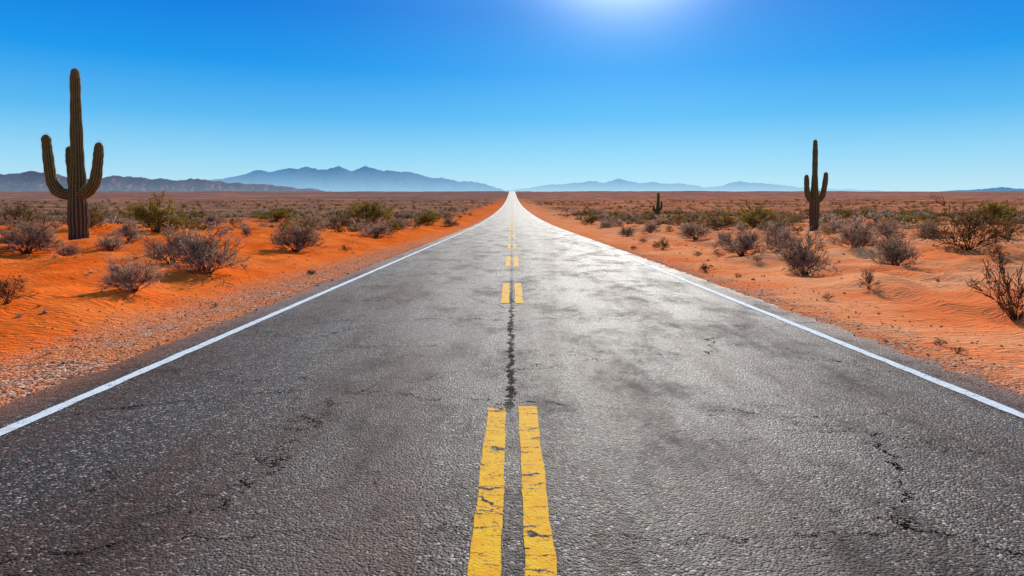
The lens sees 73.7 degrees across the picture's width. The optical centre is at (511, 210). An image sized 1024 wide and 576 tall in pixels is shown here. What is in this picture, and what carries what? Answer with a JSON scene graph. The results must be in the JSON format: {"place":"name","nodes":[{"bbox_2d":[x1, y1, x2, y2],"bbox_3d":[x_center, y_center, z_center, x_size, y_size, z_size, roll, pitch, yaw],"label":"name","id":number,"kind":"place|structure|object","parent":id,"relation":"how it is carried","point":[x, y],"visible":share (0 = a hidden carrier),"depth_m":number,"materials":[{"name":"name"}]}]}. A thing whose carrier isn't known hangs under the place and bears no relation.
{"place":"outdoors","nodes":[
{"label":"outdoors","id":0,"kind":"place"},
{"bbox_2d":[0,171,331,191],"bbox_3d":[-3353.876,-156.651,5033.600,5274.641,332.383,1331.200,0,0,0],"label":"mountain range","id":1,"kind":"structure","parent":0,"point":[29,181],"depth_m":5102.61,"materials":[{"name":"blue stone"}]},
{"bbox_2d":[212,166,504,191],"bbox_3d":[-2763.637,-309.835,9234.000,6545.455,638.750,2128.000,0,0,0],"label":"mountain range","id":2,"kind":"structure","parent":0,"point":[341,179],"depth_m":9332.94,"materials":[{"name":"blue stone"}]},
{"bbox_2d":[0,191,1023,575],"bbox_3d":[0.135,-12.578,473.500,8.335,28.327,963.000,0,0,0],"label":"desert road","id":3,"kind":"structure","parent":0,"point":[512,387],"depth_m":4.48,"materials":[{"name":"grey asphalt"}]},
{"bbox_2d":[0,191,1023,405],"bbox_3d":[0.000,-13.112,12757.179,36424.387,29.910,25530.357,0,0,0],"label":"desert ground","id":4,"kind":"structure","parent":0,"point":[957,308],"depth_m":15.53,"materials":[{"name":"orange sand"}]},
{"bbox_2d":[0,271,39,303],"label":"desert shrub","id":5,"kind":"object","parent":4,"relation":"on","point":[4,291],"visible":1,"depth_m":9.21,"materials":[{"name":"brown plant"}]},
{"bbox_2d":[0,200,46,228],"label":"desert shrub","id":6,"kind":"object","parent":4,"relation":"on","point":[18,211],"visible":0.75,"depth_m":40.00,"materials":[{"name":"green plant"}]},
{"bbox_2d":[0,209,67,255],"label":"desert shrub","id":7,"kind":"object","parent":4,"relation":"on","point":[39,236],"visible":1,"depth_m":22.26,"materials":[{"name":"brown plant"}]},
{"bbox_2d":[48,241,85,255],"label":"desert shrub","id":8,"kind":"object","parent":4,"relation":"on","point":[68,251],"visible":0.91,"depth_m":23.26,"materials":[{"name":"brown plant"}]},
{"bbox_2d":[40,67,103,239],"bbox_3d":[-18.030,-2.102,28.226,2.756,7.848,1.115,0,0,0],"label":"saguaro cactus","id":9,"kind":"object","parent":4,"relation":"on","point":[78,192],"visible":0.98,"depth_m":27.95,"materials":[{"name":"green plant"}]},
{"bbox_2d":[59,206,110,229],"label":"desert shrub","id":10,"kind":"object","parent":4,"relation":"on","point":[91,224],"visible":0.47,"depth_m":38.81,"materials":[{"name":"green plant"}]},
{"bbox_2d":[94,231,135,250],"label":"desert shrub","id":11,"kind":"object","parent":4,"relation":"on","point":[106,242],"visible":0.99,"depth_m":24.92,"materials":[{"name":"brown plant"}]},
{"bbox_2d":[89,253,168,294],"bbox_3d":[-6.204,1.002,11.045,1.039,0.662,1.099,0,0,43],"label":"desert shrub","id":12,"kind":"object","parent":4,"relation":"on","point":[131,277],"visible":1,"depth_m":10.97,"materials":[{"name":"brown plant"}]},
{"bbox_2d":[113,216,149,241],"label":"desert shrub","id":13,"kind":"object","parent":4,"relation":"on","point":[130,233],"visible":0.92,"depth_m":26.74,"materials":[{"name":"brown plant"}]},
{"bbox_2d":[111,187,198,232],"bbox_3d":[-20.570,-0.028,40.006,3.875,2.725,3.748,0,-2,31],"label":"desert shrub","id":14,"kind":"object","parent":4,"relation":"on","point":[148,217],"visible":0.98,"depth_m":39.56,"materials":[{"name":"green plant"}]},
{"bbox_2d":[125,215,204,264],"bbox_3d":[-7.799,0.682,15.597,1.504,1.129,1.711,-1,-3,30],"label":"desert shrub","id":15,"kind":"object","parent":4,"relation":"on","point":[170,243],"visible":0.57,"depth_m":15.42,"materials":[{"name":"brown plant"}]},
{"bbox_2d":[160,215,252,275],"bbox_3d":[-6.332,0.718,14.153,1.948,1.232,1.712,-2,0,-10],"label":"desert shrub","id":16,"kind":"object","parent":4,"relation":"on","point":[199,251],"visible":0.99,"depth_m":14.09,"materials":[{"name":"brown plant"}]},
{"bbox_2d":[202,211,231,226],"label":"desert shrub","id":17,"kind":"object","parent":4,"relation":"on","point":[211,218],"visible":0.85,"depth_m":50.54,"materials":[{"name":"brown plant"}]},
{"bbox_2d":[240,223,253,235],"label":"desert shrub","id":18,"kind":"object","parent":4,"relation":"on","point":[246,229],"visible":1,"depth_m":34.45,"materials":[{"name":"brown plant"}]},
{"bbox_2d":[243,204,298,221],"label":"desert shrub","id":19,"kind":"object","parent":4,"relation":"on","point":[278,215],"visible":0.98,"depth_m":67.14,"materials":[{"name":"green plant"}]},
{"bbox_2d":[267,216,330,252],"bbox_3d":[-8.026,0.890,25.736,2.275,1.484,2.171,0,0,-36],"label":"desert shrub","id":20,"kind":"object","parent":4,"relation":"on","point":[300,240],"visible":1,"depth_m":25.66,"materials":[{"name":"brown plant"}]},
{"bbox_2d":[299,211,329,227],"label":"desert shrub","id":21,"kind":"object","parent":4,"relation":"on","point":[317,218],"visible":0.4,"depth_m":52.90,"materials":[{"name":"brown plant"}]},
{"bbox_2d":[325,213,352,227],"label":"desert shrub","id":22,"kind":"object","parent":4,"relation":"on","point":[344,222],"visible":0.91,"depth_m":52.24,"materials":[{"name":"green plant"}]},
{"bbox_2d":[339,244,351,251],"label":"desert shrub","id":23,"kind":"object","parent":4,"relation":"on","point":[344,248],"visible":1,"depth_m":24.61,"materials":[{"name":"brown plant"}]},
{"bbox_2d":[336,196,397,223],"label":"desert shrub","id":24,"kind":"object","parent":4,"relation":"on","point":[372,209],"visible":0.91,"depth_m":67.13,"materials":[{"name":"green plant"}]},
{"bbox_2d":[353,222,396,236],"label":"desert shrub","id":25,"kind":"object","parent":4,"relation":"on","point":[380,230],"visible":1,"depth_m":40.23,"materials":[{"name":"brown plant"}]},
{"bbox_2d":[386,218,415,229],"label":"desert shrub","id":26,"kind":"object","parent":4,"relation":"on","point":[399,220],"visible":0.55,"depth_m":46.65,"materials":[{"name":"brown plant"}]},
{"bbox_2d":[412,212,437,224],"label":"desert shrub","id":27,"kind":"object","parent":4,"relation":"on","point":[426,219],"visible":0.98,"depth_m":65.62,"materials":[{"name":"green plant"}]},
{"bbox_2d":[440,216,460,226],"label":"desert shrub","id":28,"kind":"object","parent":4,"relation":"on","point":[447,222],"visible":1,"depth_m":64.45,"materials":[{"name":"brown plant"}]},
{"bbox_2d":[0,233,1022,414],"bbox_3d":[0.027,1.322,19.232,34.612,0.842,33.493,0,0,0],"label":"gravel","id":29,"kind":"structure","parent":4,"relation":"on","point":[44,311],"depth_m":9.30,"materials":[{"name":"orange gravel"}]},
{"bbox_2d":[0,199,1023,281],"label":"desert scrub","id":30,"kind":"object","parent":4,"relation":"on","point":[905,218],"visible":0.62,"depth_m":80.20,"materials":[{"name":"brown plant"}]},
{"bbox_2d":[580,213,601,223],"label":"desert shrub","id":31,"kind":"object","parent":4,"relation":"on","point":[591,220],"visible":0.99,"depth_m":71.62,"materials":[{"name":"green plant"}]},
{"bbox_2d":[595,218,615,227],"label":"desert shrub","id":32,"kind":"object","parent":4,"relation":"on","point":[602,223],"visible":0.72,"depth_m":56.08,"materials":[{"name":"brown plant"}]},
{"bbox_2d":[615,226,634,236],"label":"desert shrub","id":33,"kind":"object","parent":4,"relation":"on","point":[629,231],"visible":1,"depth_m":41.33,"materials":[{"name":"brown plant"}]},
{"bbox_2d":[641,220,661,232],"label":"desert shrub","id":34,"kind":"object","parent":4,"relation":"on","point":[651,227],"visible":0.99,"depth_m":42.72,"materials":[{"name":"brown plant"}]},
{"bbox_2d":[653,192,662,215],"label":"saguaro cactus","id":35,"kind":"object","parent":4,"relation":"on","point":[658,208],"visible":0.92,"depth_m":97.86,"materials":[{"name":"green plant"}]},
{"bbox_2d":[652,236,669,249],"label":"desert shrub","id":36,"kind":"object","parent":4,"relation":"on","point":[663,245],"visible":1,"depth_m":26.63,"materials":[{"name":"brown plant"}]},
{"bbox_2d":[674,218,715,239],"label":"desert shrub","id":37,"kind":"object","parent":4,"relation":"on","point":[688,230],"visible":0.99,"depth_m":33.49,"materials":[{"name":"brown plant"}]},
{"bbox_2d":[699,263,714,271],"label":"grass tuft","id":38,"kind":"object","parent":4,"relation":"on","point":[704,267],"visible":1,"depth_m":17.03,"materials":[{"name":"brown plant"}]},
{"bbox_2d":[699,212,736,230],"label":"desert shrub","id":39,"kind":"object","parent":4,"relation":"on","point":[718,225],"visible":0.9,"depth_m":46.20,"materials":[{"name":"brown plant"}]},
{"bbox_2d":[709,223,743,247],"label":"desert shrub","id":40,"kind":"object","parent":4,"relation":"on","point":[723,238],"visible":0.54,"depth_m":28.02,"materials":[{"name":"brown plant"}]},
{"bbox_2d":[710,219,766,255],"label":"desert shrub","id":41,"kind":"object","parent":4,"relation":"on","point":[745,242],"visible":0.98,"depth_m":21.73,"materials":[{"name":"brown plant"}]},
{"bbox_2d":[750,254,762,260],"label":"grass tuft","id":42,"kind":"object","parent":4,"relation":"on","point":[758,258],"visible":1,"depth_m":19.44,"materials":[{"name":"brown plant"}]},
{"bbox_2d":[718,196,799,229],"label":"desert shrub","id":43,"kind":"object","parent":4,"relation":"on","point":[752,219],"visible":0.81,"depth_m":47.38,"materials":[{"name":"green plant"}]},
{"bbox_2d":[754,218,784,235],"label":"desert shrub","id":44,"kind":"object","parent":4,"relation":"on","point":[778,224],"visible":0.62,"depth_m":32.66,"materials":[{"name":"brown plant"}]},
{"bbox_2d":[757,221,795,251],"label":"desert shrub","id":45,"kind":"object","parent":4,"relation":"on","point":[774,239],"visible":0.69,"depth_m":22.00,"materials":[{"name":"brown plant"}]},
{"bbox_2d":[766,210,807,226],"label":"desert shrub","id":46,"kind":"object","parent":4,"relation":"on","point":[794,220],"visible":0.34,"depth_m":53.35,"materials":[{"name":"green plant"}]},
{"bbox_2d":[772,225,843,275],"bbox_3d":[7.236,0.961,16.822,1.640,1.290,1.420,-1,-4,22],"label":"desert shrub","id":47,"kind":"object","parent":4,"relation":"on","point":[802,258],"visible":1,"depth_m":16.74,"materials":[{"name":"brown plant"}]},
{"bbox_2d":[804,140,828,230],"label":"saguaro cactus","id":48,"kind":"object","parent":4,"relation":"on","point":[814,197],"visible":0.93,"depth_m":46.33,"materials":[{"name":"green plant"}]},
{"bbox_2d":[813,252,829,266],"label":"desert shrub","id":49,"kind":"object","parent":4,"relation":"on","point":[818,259],"visible":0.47,"depth_m":17.97,"materials":[{"name":"brown plant"}]},
{"bbox_2d":[820,292,835,299],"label":"grass tuft","id":50,"kind":"object","parent":4,"relation":"on","point":[825,296],"visible":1,"depth_m":11.61,"materials":[{"name":"brown plant"}]},
{"bbox_2d":[814,217,848,234],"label":"desert shrub","id":51,"kind":"object","parent":4,"relation":"on","point":[833,227],"visible":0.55,"depth_m":36.57,"materials":[{"name":"brown plant"}]},
{"bbox_2d":[825,217,882,248],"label":"desert shrub","id":52,"kind":"object","parent":4,"relation":"on","point":[851,234],"visible":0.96,"depth_m":23.38,"materials":[{"name":"brown plant"}]},
{"bbox_2d":[854,264,881,288],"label":"desert shrub","id":53,"kind":"object","parent":4,"relation":"on","point":[869,279],"visible":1,"depth_m":12.29,"materials":[{"name":"brown plant"}]},
{"bbox_2d":[867,218,916,239],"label":"desert shrub","id":54,"kind":"object","parent":4,"relation":"on","point":[889,229],"visible":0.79,"depth_m":26.14,"materials":[{"name":"brown plant"}]},
{"bbox_2d":[865,227,925,266],"bbox_3d":[9.985,0.961,17.755,1.397,1.144,1.480,0,0,13],"label":"desert shrub","id":55,"kind":"object","parent":4,"relation":"on","point":[892,252],"visible":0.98,"depth_m":17.56,"materials":[{"name":"brown plant"}]},
{"bbox_2d":[900,219,948,239],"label":"desert shrub","id":56,"kind":"object","parent":4,"relation":"on","point":[921,232],"visible":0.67,"depth_m":28.56,"materials":[{"name":"brown plant"}]},
{"bbox_2d":[932,339,947,343],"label":"grass tuft","id":57,"kind":"object","parent":4,"relation":"on","point":[939,341],"visible":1,"depth_m":7.73,"materials":[{"name":"brown plant"}]},
{"bbox_2d":[945,347,969,352],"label":"grass tuft","id":58,"kind":"object","parent":4,"relation":"on","point":[959,349],"visible":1,"depth_m":7.33,"materials":[{"name":"brown plant"}]},
{"bbox_2d":[911,193,1023,252],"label":"desert shrub","id":59,"kind":"object","parent":4,"relation":"on","point":[969,230],"visible":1,"depth_m":20.05,"materials":[{"name":"brown plant"}]},
{"bbox_2d":[966,200,1018,222],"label":"desert shrub","id":60,"kind":"object","parent":4,"relation":"on","point":[991,208],"visible":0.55,"depth_m":55.23,"materials":[{"name":"green plant"}]},
{"bbox_2d":[980,245,1006,256],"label":"desert shrub","id":61,"kind":"object","parent":4,"relation":"on","point":[993,251],"visible":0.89,"depth_m":17.86,"materials":[{"name":"brown plant"}]},
{"bbox_2d":[965,236,1023,319],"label":"desert shrub","id":62,"kind":"object","parent":4,"relation":"on","point":[1009,304],"visible":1,"depth_m":9.64,"materials":[{"name":"brown plant"}]},
{"bbox_2d":[983,213,1023,238],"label":"desert shrub","id":63,"kind":"object","parent":4,"relation":"on","point":[1014,226],"visible":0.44,"depth_m":27.96,"materials":[{"name":"brown plant"}]},
{"bbox_2d":[0,0,1023,191],"label":"sky","id":64,"kind":"structure","parent":0,"point":[893,95],"materials":[{"name":"blue"}]},
{"bbox_2d":[507,179,877,191],"bbox_3d":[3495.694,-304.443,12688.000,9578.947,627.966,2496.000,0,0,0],"label":"mountain range","id":65,"kind":"structure","parent":0,"point":[619,185],"depth_m":12874.27,"materials":[{"name":"blue stone"}]},
{"bbox_2d":[940,187,1023,191],"bbox_3d":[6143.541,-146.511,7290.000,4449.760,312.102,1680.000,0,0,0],"label":"mountain range","id":66,"kind":"structure","parent":0,"point":[997,189],"depth_m":7459.23,"materials":[{"name":"blue stone"}]}
]}

